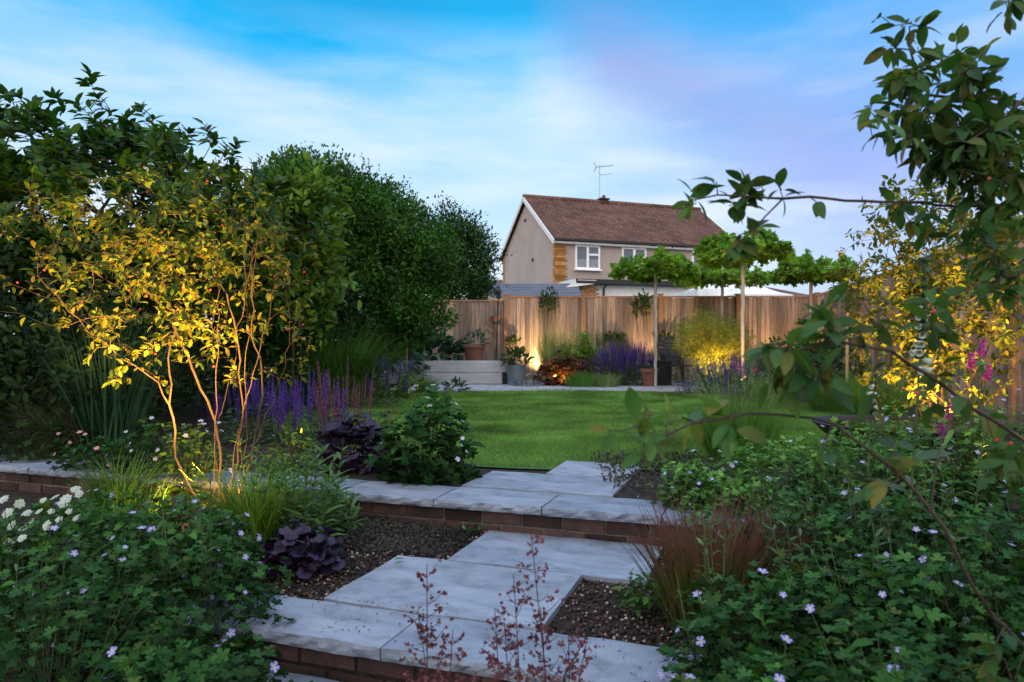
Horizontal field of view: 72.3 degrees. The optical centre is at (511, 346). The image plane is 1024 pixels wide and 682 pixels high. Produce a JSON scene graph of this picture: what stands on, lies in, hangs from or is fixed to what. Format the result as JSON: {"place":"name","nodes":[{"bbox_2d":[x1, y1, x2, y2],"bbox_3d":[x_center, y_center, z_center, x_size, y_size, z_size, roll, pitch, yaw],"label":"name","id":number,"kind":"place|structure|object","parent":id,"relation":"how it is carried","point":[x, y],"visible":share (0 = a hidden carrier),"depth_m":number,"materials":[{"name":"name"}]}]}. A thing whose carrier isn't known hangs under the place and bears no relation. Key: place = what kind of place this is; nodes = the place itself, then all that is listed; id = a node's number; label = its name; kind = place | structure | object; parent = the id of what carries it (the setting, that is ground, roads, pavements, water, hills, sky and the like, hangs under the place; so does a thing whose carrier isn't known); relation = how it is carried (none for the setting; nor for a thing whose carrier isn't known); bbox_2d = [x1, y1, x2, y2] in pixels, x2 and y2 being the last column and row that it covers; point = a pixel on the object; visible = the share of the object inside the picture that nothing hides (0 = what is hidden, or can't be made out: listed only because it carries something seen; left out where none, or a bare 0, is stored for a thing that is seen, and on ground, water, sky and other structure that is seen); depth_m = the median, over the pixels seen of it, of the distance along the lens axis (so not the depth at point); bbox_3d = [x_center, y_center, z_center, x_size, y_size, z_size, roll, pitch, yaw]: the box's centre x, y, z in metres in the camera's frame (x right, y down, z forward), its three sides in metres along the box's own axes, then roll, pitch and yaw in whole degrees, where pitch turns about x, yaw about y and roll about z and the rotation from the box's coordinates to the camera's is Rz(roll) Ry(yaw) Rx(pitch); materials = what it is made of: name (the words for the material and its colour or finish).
{"place":"outdoors","nodes":[
{"label":"outdoors","id":0,"kind":"place"},
{"bbox_2d":[0,622,128,681],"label":"ground","id":1,"kind":"structure","parent":0,"point":[10,678],"depth_m":2.44,"materials":[{"name":"green plant"}]},
{"bbox_2d":[0,486,119,642],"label":"white umbel plant","id":2,"kind":"object","parent":1,"relation":"on","point":[44,503],"visible":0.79,"depth_m":2.64,"materials":[{"name":"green plant"}]},
{"bbox_2d":[0,484,149,656],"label":"geranium","id":3,"kind":"object","parent":1,"relation":"on","point":[15,538],"visible":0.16,"depth_m":2.65,"materials":[{"name":"green plant"}]},
{"bbox_2d":[0,504,220,681],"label":"geranium","id":4,"kind":"object","parent":1,"relation":"on","point":[11,652],"visible":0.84,"depth_m":1.97,"materials":[{"name":"green plant"}]},
{"bbox_2d":[44,505,296,681],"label":"geranium","id":5,"kind":"object","parent":1,"relation":"on","point":[245,595],"visible":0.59,"depth_m":2.30,"materials":[{"name":"green plant"}]},
{"bbox_2d":[152,471,224,636],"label":"wispy plant","id":6,"kind":"object","parent":1,"relation":"on","point":[200,560],"visible":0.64,"depth_m":2.35,"materials":[{"name":"green plant"}]},
{"bbox_2d":[76,608,312,681],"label":"geranium","id":7,"kind":"object","parent":1,"relation":"on","point":[205,671],"visible":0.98,"depth_m":1.80,"materials":[{"name":"green plant"}]},
{"bbox_2d":[1,566,742,681],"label":"retaining wall","id":8,"kind":"structure","parent":1,"relation":"on","point":[377,649],"depth_m":2.26,"materials":[{"name":"stone"}]},
{"bbox_2d":[399,555,466,681],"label":"heuchera","id":9,"kind":"object","parent":1,"relation":"on","point":[420,626],"visible":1,"depth_m":1.56,"materials":[{"name":"red plant"}]},
{"bbox_2d":[471,532,596,681],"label":"heuchera","id":10,"kind":"object","parent":1,"relation":"on","point":[518,677],"visible":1,"depth_m":1.52,"materials":[{"name":"red plant"}]},
{"bbox_2d":[671,635,852,681],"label":"geranium","id":11,"kind":"object","parent":1,"relation":"on","point":[773,668],"visible":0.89,"depth_m":1.51,"materials":[{"name":"green plant"}]},
{"bbox_2d":[265,314,426,407],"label":"ornamental grass","id":12,"kind":"object","parent":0,"point":[352,370],"depth_m":8.87,"materials":[{"name":"green plant"}]},
{"bbox_2d":[40,351,806,379],"bbox_3d":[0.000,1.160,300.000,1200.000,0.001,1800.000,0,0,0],"label":"ground","id":13,"kind":"structure","parent":0,"point":[274,363],"depth_m":30.83,"materials":[{"name":"brown soil"}]},
{"bbox_2d":[428,190,514,299],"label":"evergreen shrub","id":14,"kind":"object","parent":13,"relation":"on","point":[475,280],"visible":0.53,"depth_m":16.33,"materials":[{"name":"green plant"}]},
{"bbox_2d":[490,283,580,374],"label":"outhouse","id":15,"kind":"structure","parent":13,"relation":"on","point":[526,289],"depth_m":23.29,"materials":[{"name":"stone"}]},
{"bbox_2d":[0,489,1010,681],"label":"bed","id":16,"kind":"object","parent":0,"point":[29,498],"visible":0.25,"depth_m":2.69,"materials":[{"name":"soil"}]},
{"bbox_2d":[48,446,178,512],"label":"ornamental grass","id":17,"kind":"object","parent":16,"relation":"on","point":[109,486],"depth_m":4.00,"materials":[{"name":"green plant"}]},
{"bbox_2d":[11,490,282,641],"bbox_3d":[-1.316,0.751,2.636,0.936,0.411,0.793,0,0,0],"label":"geranium","id":18,"kind":"object","parent":16,"relation":"on","point":[118,523],"visible":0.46,"depth_m":2.56,"materials":[{"name":"green plant"}]},
{"bbox_2d":[0,160,317,506],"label":"amelanchier tree","id":19,"kind":"object","parent":16,"relation":"on","point":[216,253],"visible":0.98,"depth_m":3.74,"materials":[{"name":"yellow plant"}]},
{"bbox_2d":[142,419,234,507],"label":"flowering plant","id":20,"kind":"object","parent":16,"relation":"on","point":[171,469],"visible":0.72,"depth_m":4.17,"materials":[{"name":"green plant"}]},
{"bbox_2d":[147,508,267,596],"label":"geranium","id":21,"kind":"object","parent":16,"relation":"on","point":[229,534],"visible":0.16,"depth_m":2.78,"materials":[{"name":"green plant"}]},
{"bbox_2d":[169,456,346,547],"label":"ornamental grass","id":22,"kind":"object","parent":16,"relation":"on","point":[258,518],"depth_m":3.30,"materials":[{"name":"green plant"}]},
{"bbox_2d":[228,430,324,521],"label":"leafy plant","id":23,"kind":"object","parent":16,"relation":"on","point":[274,461],"visible":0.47,"depth_m":3.74,"materials":[{"name":"green plant"}]},
{"bbox_2d":[244,441,360,538],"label":"leafy plant","id":24,"kind":"object","parent":16,"relation":"on","point":[325,511],"visible":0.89,"depth_m":3.31,"materials":[{"name":"green plant"}]},
{"bbox_2d":[324,555,580,629],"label":"paving slab","id":25,"kind":"structure","parent":16,"relation":"on","point":[473,591],"depth_m":2.70,"materials":[{"name":"stone"}]},
{"bbox_2d":[447,530,662,585],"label":"paving slab","id":26,"kind":"structure","parent":16,"relation":"on","point":[598,560],"depth_m":3.16,"materials":[{"name":"stone"}]},
{"bbox_2d":[611,569,665,616],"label":"leafy plant","id":27,"kind":"object","parent":16,"relation":"on","point":[645,601],"visible":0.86,"depth_m":2.52,"materials":[{"name":"green plant"}]},
{"bbox_2d":[602,483,807,632],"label":"ornamental grass","id":28,"kind":"object","parent":16,"relation":"on","point":[669,593],"depth_m":2.37,"materials":[{"name":"brown plant"}]},
{"bbox_2d":[673,513,736,671],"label":"wispy plant","id":29,"kind":"object","parent":16,"relation":"on","point":[692,624],"visible":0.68,"depth_m":2.06,"materials":[{"name":"green plant"}]},
{"bbox_2d":[672,490,845,610],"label":"ornamental grass","id":30,"kind":"object","parent":16,"relation":"on","point":[765,565],"depth_m":2.54,"materials":[{"name":"plant"}]},
{"bbox_2d":[652,547,877,681],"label":"geranium","id":31,"kind":"object","parent":16,"relation":"on","point":[725,643],"visible":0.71,"depth_m":1.87,"materials":[{"name":"green plant"}]},
{"bbox_2d":[587,0,1023,681],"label":"amelanchier tree","id":32,"kind":"object","parent":16,"relation":"on","point":[973,144],"visible":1,"depth_m":1.40,"materials":[{"name":"green plant"}]},
{"bbox_2d":[765,492,890,623],"bbox_3d":[1.048,0.706,2.331,0.457,0.480,0.189,0,0,-14],"label":"wispy plant","id":33,"kind":"object","parent":16,"relation":"on","point":[800,533],"visible":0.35,"depth_m":2.34,"materials":[{"name":"green plant"}]},
{"bbox_2d":[732,462,941,608],"bbox_3d":[1.182,0.656,2.536,0.784,0.448,0.673,0,0,0],"label":"geranium","id":34,"kind":"object","parent":16,"relation":"on","point":[826,507],"visible":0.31,"depth_m":2.53,"materials":[{"name":"green plant"}]},
{"bbox_2d":[841,370,892,522],"bbox_3d":[1.520,0.451,2.967,0.218,0.699,0.157,0,0,-10],"label":"foxglove","id":35,"kind":"object","parent":16,"relation":"on","point":[873,383],"visible":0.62,"depth_m":3.00,"materials":[{"name":"green plant"}]},
{"bbox_2d":[737,517,1023,681],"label":"geranium","id":36,"kind":"object","parent":16,"relation":"on","point":[864,571],"visible":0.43,"depth_m":1.83,"materials":[{"name":"green plant"}]},
{"bbox_2d":[743,604,1023,681],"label":"geranium","id":37,"kind":"object","parent":16,"relation":"on","point":[912,667],"visible":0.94,"depth_m":1.45,"materials":[{"name":"green plant"}]},
{"bbox_2d":[798,484,1023,629],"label":"geranium","id":38,"kind":"object","parent":16,"relation":"on","point":[911,525],"visible":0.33,"depth_m":2.32,"materials":[{"name":"green plant"}]},
{"bbox_2d":[820,530,1023,681],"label":"geranium","id":39,"kind":"object","parent":16,"relation":"on","point":[930,569],"visible":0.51,"depth_m":1.79,"materials":[{"name":"green plant"}]},
{"bbox_2d":[882,486,1023,632],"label":"geranium","id":40,"kind":"object","parent":16,"relation":"on","point":[983,523],"visible":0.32,"depth_m":2.15,"materials":[{"name":"green plant"}]},
{"bbox_2d":[885,530,1023,681],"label":"geranium","id":41,"kind":"object","parent":16,"relation":"on","point":[1009,576],"visible":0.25,"depth_m":1.88,"materials":[{"name":"green plant"}]},
{"bbox_2d":[0,380,1023,581],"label":"bed","id":42,"kind":"object","parent":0,"point":[184,416],"depth_m":5.40,"materials":[{"name":"soil"}]},
{"bbox_2d":[0,416,78,461],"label":"geranium","id":43,"kind":"object","parent":42,"relation":"on","point":[23,445],"visible":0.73,"depth_m":4.95,"materials":[{"name":"green plant"}]},
{"bbox_2d":[0,374,87,456],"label":"ornamental grass","id":44,"kind":"object","parent":42,"relation":"on","point":[75,438],"depth_m":5.12,"materials":[{"name":"plant"}]},
{"bbox_2d":[0,229,150,431],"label":"dark shrub","id":45,"kind":"object","parent":42,"relation":"on","point":[11,267],"visible":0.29,"depth_m":6.24,"materials":[{"name":"green plant"}]},
{"bbox_2d":[45,430,157,470],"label":"geranium","id":46,"kind":"object","parent":42,"relation":"on","point":[81,449],"visible":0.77,"depth_m":4.53,"materials":[{"name":"green plant"}]},
{"bbox_2d":[24,318,183,454],"bbox_3d":[-3.030,0.279,5.294,1.208,1.041,1.165,0,0,0],"label":"iris clump","id":47,"kind":"object","parent":42,"relation":"on","point":[107,426],"visible":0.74,"depth_m":5.14,"materials":[{"name":"green plant"}]},
{"bbox_2d":[0,273,227,452],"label":"dark shrub","id":48,"kind":"object","parent":42,"relation":"on","point":[9,380],"visible":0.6,"depth_m":5.36,"materials":[{"name":"green plant"}]},
{"bbox_2d":[106,416,230,476],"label":"geranium","id":49,"kind":"object","parent":42,"relation":"on","point":[149,440],"visible":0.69,"depth_m":4.45,"materials":[{"name":"green plant"}]},
{"bbox_2d":[0,62,346,417],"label":"laurel tree","id":50,"kind":"object","parent":42,"relation":"on","point":[57,158],"visible":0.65,"depth_m":6.90,"materials":[{"name":"green plant"}]},
{"bbox_2d":[80,157,390,403],"bbox_3d":[-4.010,-0.862,9.371,4.563,3.469,2.688,0,0,0],"label":"dark shrub","id":51,"kind":"object","parent":42,"relation":"on","point":[348,314],"visible":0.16,"depth_m":9.05,"materials":[{"name":"green plant"}]},
{"bbox_2d":[156,323,332,418],"bbox_3d":[-3.336,0.318,8.449,2.278,1.291,1.985,0,0,0],"label":"evergreen shrub","id":52,"kind":"object","parent":42,"relation":"on","point":[250,354],"visible":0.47,"depth_m":8.14,"materials":[{"name":"green plant"}]},
{"bbox_2d":[206,367,287,443],"bbox_3d":[-2.201,0.494,5.934,0.645,0.634,0.610,0,0,28],"label":"salvia","id":53,"kind":"object","parent":42,"relation":"on","point":[253,406],"visible":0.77,"depth_m":5.87,"materials":[{"name":"purple plant"}]},
{"bbox_2d":[192,356,324,415],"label":"ornamental grass","id":54,"kind":"object","parent":42,"relation":"on","point":[270,388],"depth_m":8.03,"materials":[{"name":"plant"}]},
{"bbox_2d":[210,144,361,415],"bbox_3d":[-2.505,-0.736,7.879,1.534,3.173,1.563,0,0,-42],"label":"tree","id":55,"kind":"object","parent":42,"relation":"on","point":[322,292],"visible":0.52,"depth_m":7.75,"materials":[{"name":"green plant"}]},
{"bbox_2d":[264,366,347,444],"bbox_3d":[-1.701,0.487,5.825,0.660,0.653,0.646,0,0,-27],"label":"salvia","id":56,"kind":"object","parent":42,"relation":"on","point":[297,405],"visible":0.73,"depth_m":5.72,"materials":[{"name":"purple plant"}]},
{"bbox_2d":[223,325,389,408],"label":"ornamental grass","id":57,"kind":"object","parent":42,"relation":"on","point":[330,364],"depth_m":8.62,"materials":[{"name":"green plant"}]},
{"bbox_2d":[196,141,469,376],"bbox_3d":[-3.112,-1.212,11.644,4.017,4.127,4.114,0,0,-43],"label":"clipped tree","id":58,"kind":"object","parent":42,"relation":"on","point":[401,244],"visible":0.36,"depth_m":10.91,"materials":[{"name":"green plant"}]},
{"bbox_2d":[313,361,374,444],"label":"flower spikes","id":59,"kind":"object","parent":42,"relation":"on","point":[326,412],"visible":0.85,"depth_m":5.64,"materials":[{"name":"purple plant"}]},
{"bbox_2d":[301,411,390,474],"bbox_3d":[-1.049,0.621,4.585,0.631,0.408,0.498,0,0,0],"label":"heuchera","id":60,"kind":"object","parent":42,"relation":"on","point":[340,434],"visible":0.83,"depth_m":4.50,"materials":[{"name":"purple plant"}]},
{"bbox_2d":[0,455,794,556],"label":"retaining wall","id":61,"kind":"structure","parent":42,"relation":"on","point":[564,515],"depth_m":3.68,"materials":[{"name":"stone"}]},
{"bbox_2d":[363,382,485,486],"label":"geranium","id":62,"kind":"object","parent":42,"relation":"on","point":[449,451],"visible":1,"depth_m":4.18,"materials":[{"name":"green plant"}]},
{"bbox_2d":[462,471,627,497],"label":"paving slab","id":63,"kind":"structure","parent":42,"relation":"on","point":[554,484],"depth_m":4.04,"materials":[{"name":"stone"}]},
{"bbox_2d":[546,461,638,480],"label":"paving slab","id":64,"kind":"structure","parent":42,"relation":"on","point":[581,468],"depth_m":4.50,"materials":[{"name":"stone"}]},
{"bbox_2d":[590,448,753,495],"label":"ground cover","id":65,"kind":"object","parent":42,"relation":"on","point":[636,471],"visible":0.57,"depth_m":4.37,"materials":[{"name":"green plant"}]},
{"bbox_2d":[638,457,739,510],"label":"geranium","id":66,"kind":"object","parent":42,"relation":"on","point":[666,500],"visible":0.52,"depth_m":3.50,"materials":[{"name":"green plant"}]},
{"bbox_2d":[664,300,756,390],"bbox_3d":[3.524,0.001,12.531,1.678,1.605,1.415,0,0,20],"label":"fennel","id":67,"kind":"object","parent":42,"relation":"on","point":[718,330],"visible":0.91,"depth_m":12.45,"materials":[{"name":"yellow plant"}]},
{"bbox_2d":[658,449,774,513],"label":"geranium","id":68,"kind":"object","parent":42,"relation":"on","point":[687,479],"visible":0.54,"depth_m":3.50,"materials":[{"name":"green plant"}]},
{"bbox_2d":[673,264,769,382],"bbox_3d":[4.453,-0.480,14.930,2.079,2.662,2.107,0,0,10],"label":"umbrella tree","id":69,"kind":"object","parent":42,"relation":"on","point":[721,277],"visible":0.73,"depth_m":14.39,"materials":[{"name":"green plant"}]},
{"bbox_2d":[696,351,761,395],"bbox_3d":[3.538,0.436,11.365,1.118,0.760,0.780,0,0,0],"label":"salvia","id":70,"kind":"object","parent":42,"relation":"on","point":[725,377],"visible":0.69,"depth_m":11.34,"materials":[{"name":"purple plant"}]},
{"bbox_2d":[661,356,809,466],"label":"ornamental grass","id":71,"kind":"object","parent":42,"relation":"on","point":[759,423],"depth_m":4.68,"materials":[{"name":"green plant"}]},
{"bbox_2d":[691,226,796,383],"bbox_3d":[3.734,-0.560,11.397,1.597,2.825,1.638,0,0,-40],"label":"umbrella tree","id":72,"kind":"object","parent":42,"relation":"on","point":[710,252],"visible":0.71,"depth_m":11.17,"materials":[{"name":"green plant"}]},
{"bbox_2d":[673,467,827,555],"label":"geranium","id":73,"kind":"object","parent":42,"relation":"on","point":[731,482],"visible":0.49,"depth_m":3.13,"materials":[{"name":"green plant"}]},
{"bbox_2d":[711,425,864,511],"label":"geranium","id":74,"kind":"object","parent":42,"relation":"on","point":[774,458],"visible":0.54,"depth_m":3.49,"materials":[{"name":"green plant"}]},
{"bbox_2d":[753,318,862,401],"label":"evergreen shrub","id":75,"kind":"object","parent":42,"relation":"on","point":[811,353],"visible":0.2,"depth_m":9.49,"materials":[{"name":"green plant"}]},
{"bbox_2d":[764,248,858,377],"bbox_3d":[5.454,-0.465,12.792,1.565,2.633,1.566,0,0,4],"label":"umbrella tree","id":76,"kind":"object","parent":42,"relation":"on","point":[805,269],"visible":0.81,"depth_m":12.52,"materials":[{"name":"green plant"}]},
{"bbox_2d":[783,416,974,522],"bbox_3d":[1.690,0.581,3.377,0.777,0.458,0.755,0,0,-34],"label":"geranium","id":77,"kind":"object","parent":42,"relation":"on","point":[859,484],"visible":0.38,"depth_m":3.31,"materials":[{"name":"green plant"}]},
{"bbox_2d":[830,392,956,500],"bbox_3d":[2.087,0.531,3.837,0.695,0.560,0.587,0,0,0],"label":"geranium","id":78,"kind":"object","parent":42,"relation":"on","point":[896,425],"visible":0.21,"depth_m":3.81,"materials":[{"name":"green plant"}]},
{"bbox_2d":[812,415,986,454],"bbox_3d":[2.918,0.689,5.300,1.200,0.222,1.200,0,0,0],"label":"water bowl","id":79,"kind":"object","parent":42,"relation":"on","point":[852,420],"visible":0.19,"depth_m":5.30,"materials":[{"name":"grey"}]},
{"bbox_2d":[814,239,1023,428],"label":"garden fence","id":80,"kind":"object","parent":42,"relation":"on","point":[1012,392],"visible":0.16,"depth_m":7.96,"materials":[{"name":"brown wood"}]},
{"bbox_2d":[886,253,953,532],"bbox_3d":[1.428,0.238,2.481,0.171,1.125,0.201,0,0,-22],"label":"foxglove","id":81,"kind":"object","parent":42,"relation":"on","point":[919,345],"visible":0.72,"depth_m":2.46,"materials":[{"name":"green plant"}]},
{"bbox_2d":[823,172,1023,420],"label":"amelanchier tree","id":82,"kind":"object","parent":42,"relation":"on","point":[955,275],"visible":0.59,"depth_m":5.31,"materials":[{"name":"yellow plant"}]},
{"bbox_2d":[854,396,1023,515],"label":"geranium","id":83,"kind":"object","parent":42,"relation":"on","point":[963,427],"visible":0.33,"depth_m":3.46,"materials":[{"name":"green plant"}]},
{"bbox_2d":[933,337,1004,512],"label":"magenta flower plant","id":84,"kind":"object","parent":42,"relation":"on","point":[979,363],"visible":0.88,"depth_m":3.42,"materials":[{"name":"pink plant"}]},
{"bbox_2d":[935,389,1023,523],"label":"geranium","id":85,"kind":"object","parent":42,"relation":"on","point":[965,462],"visible":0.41,"depth_m":3.38,"materials":[{"name":"green plant"}]},
{"bbox_2d":[0,0,1023,346],"label":"sky","id":86,"kind":"structure","parent":0,"point":[486,104],"materials":[{"name":"blue"}]},
{"bbox_2d":[382,381,702,391],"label":"patio","id":87,"kind":"structure","parent":0,"point":[505,387],"depth_m":12.95,"materials":[{"name":"stone"}]},
{"bbox_2d":[379,361,507,383],"bbox_3d":[-1.420,0.539,15.008,2.680,0.481,1.435,0,0,0],"label":"raised bed","id":88,"kind":"object","parent":87,"relation":"on","point":[480,372],"visible":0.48,"depth_m":14.29,"materials":[{"name":"stone"}]},
{"bbox_2d":[405,327,466,360],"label":"vegetable plant","id":89,"kind":"object","parent":88,"relation":"in","point":[447,352],"visible":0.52,"depth_m":14.78,"materials":[{"name":"green plant"}]},
{"bbox_2d":[527,311,578,382],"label":"ornamental grass","id":90,"kind":"object","parent":87,"relation":"on","point":[551,349],"depth_m":14.69,"materials":[{"name":"green plant"}]},
{"bbox_2d":[532,350,586,385],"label":"maroon shrub","id":91,"kind":"object","parent":87,"relation":"on","point":[545,370],"visible":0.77,"depth_m":14.03,"materials":[{"name":"red plant"}]},
{"bbox_2d":[561,329,604,379],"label":"leafy plant","id":92,"kind":"object","parent":87,"relation":"on","point":[584,350],"visible":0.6,"depth_m":14.46,"materials":[{"name":"green plant"}]},
{"bbox_2d":[420,294,814,381],"bbox_3d":[2.405,-0.191,15.810,8.976,1.981,0.146,0,0,0],"label":"garden fence","id":93,"kind":"object","parent":87,"relation":"on","point":[780,314],"visible":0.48,"depth_m":15.78,"materials":[{"name":"brown wood"}]},
{"bbox_2d":[617,339,653,385],"bbox_3d":[2.464,0.314,14.014,0.841,1.005,0.761,0,0,-24],"label":"salvia","id":94,"kind":"object","parent":87,"relation":"on","point":[634,368],"visible":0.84,"depth_m":13.92,"materials":[{"name":"purple plant"}]},
{"bbox_2d":[608,244,701,385],"bbox_3d":[2.763,-0.548,13.586,1.806,2.799,1.838,0,0,0],"label":"umbrella tree","id":95,"kind":"object","parent":87,"relation":"on","point":[660,265],"visible":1,"depth_m":13.22,"materials":[{"name":"green plant"}]},
{"bbox_2d":[270,389,859,469],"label":"lawn","id":96,"kind":"structure","parent":0,"point":[500,466],"depth_m":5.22,"materials":[{"name":"green plant"}]},
{"bbox_2d":[342,351,412,408],"bbox_3d":[-1.784,0.417,9.127,1.029,0.793,0.818,0,0,0],"label":"salvia","id":97,"kind":"object","parent":96,"relation":"on","point":[386,397],"visible":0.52,"depth_m":9.04,"materials":[{"name":"purple plant"}]},
{"bbox_2d":[820,360,934,415],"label":"ornamental grass","id":98,"kind":"object","parent":96,"relation":"on","point":[856,399],"depth_m":7.45,"materials":[{"name":"green plant"}]},
{"bbox_2d":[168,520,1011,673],"bbox_3d":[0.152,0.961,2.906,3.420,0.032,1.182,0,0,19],"label":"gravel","id":99,"kind":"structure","parent":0,"point":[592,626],"depth_m":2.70,"materials":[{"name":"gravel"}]},
{"bbox_2d":[256,518,349,579],"bbox_3d":[-0.890,0.857,2.974,0.395,0.204,0.323,0,0,0],"label":"heuchera","id":100,"kind":"object","parent":99,"relation":"on","point":[325,555],"visible":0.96,"depth_m":2.92,"materials":[{"name":"purple plant"}]},
{"bbox_2d":[319,515,480,558],"bbox_3d":[-0.603,0.940,3.485,0.828,0.070,0.510,0,0,19],"label":"thyme mat","id":101,"kind":"object","parent":99,"relation":"on","point":[409,539],"visible":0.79,"depth_m":3.42,"materials":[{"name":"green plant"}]},
{"bbox_2d":[498,194,733,299],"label":"house","id":102,"kind":"structure","parent":0,"point":[552,239],"depth_m":29.08,"materials":[{"name":"beige brick"}]},
{"bbox_2d":[574,245,601,270],"bbox_3d":[2.968,-3.443,27.376,1.160,0.995,0.175,0,0,-19],"label":"window","id":103,"kind":"structure","parent":102,"relation":"in","point":[587,257],"depth_m":27.39,"materials":[{"name":"white plastic"}]},
{"bbox_2d":[560,279,694,374],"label":"garage","id":104,"kind":"structure","parent":0,"point":[599,287],"depth_m":24.37,"materials":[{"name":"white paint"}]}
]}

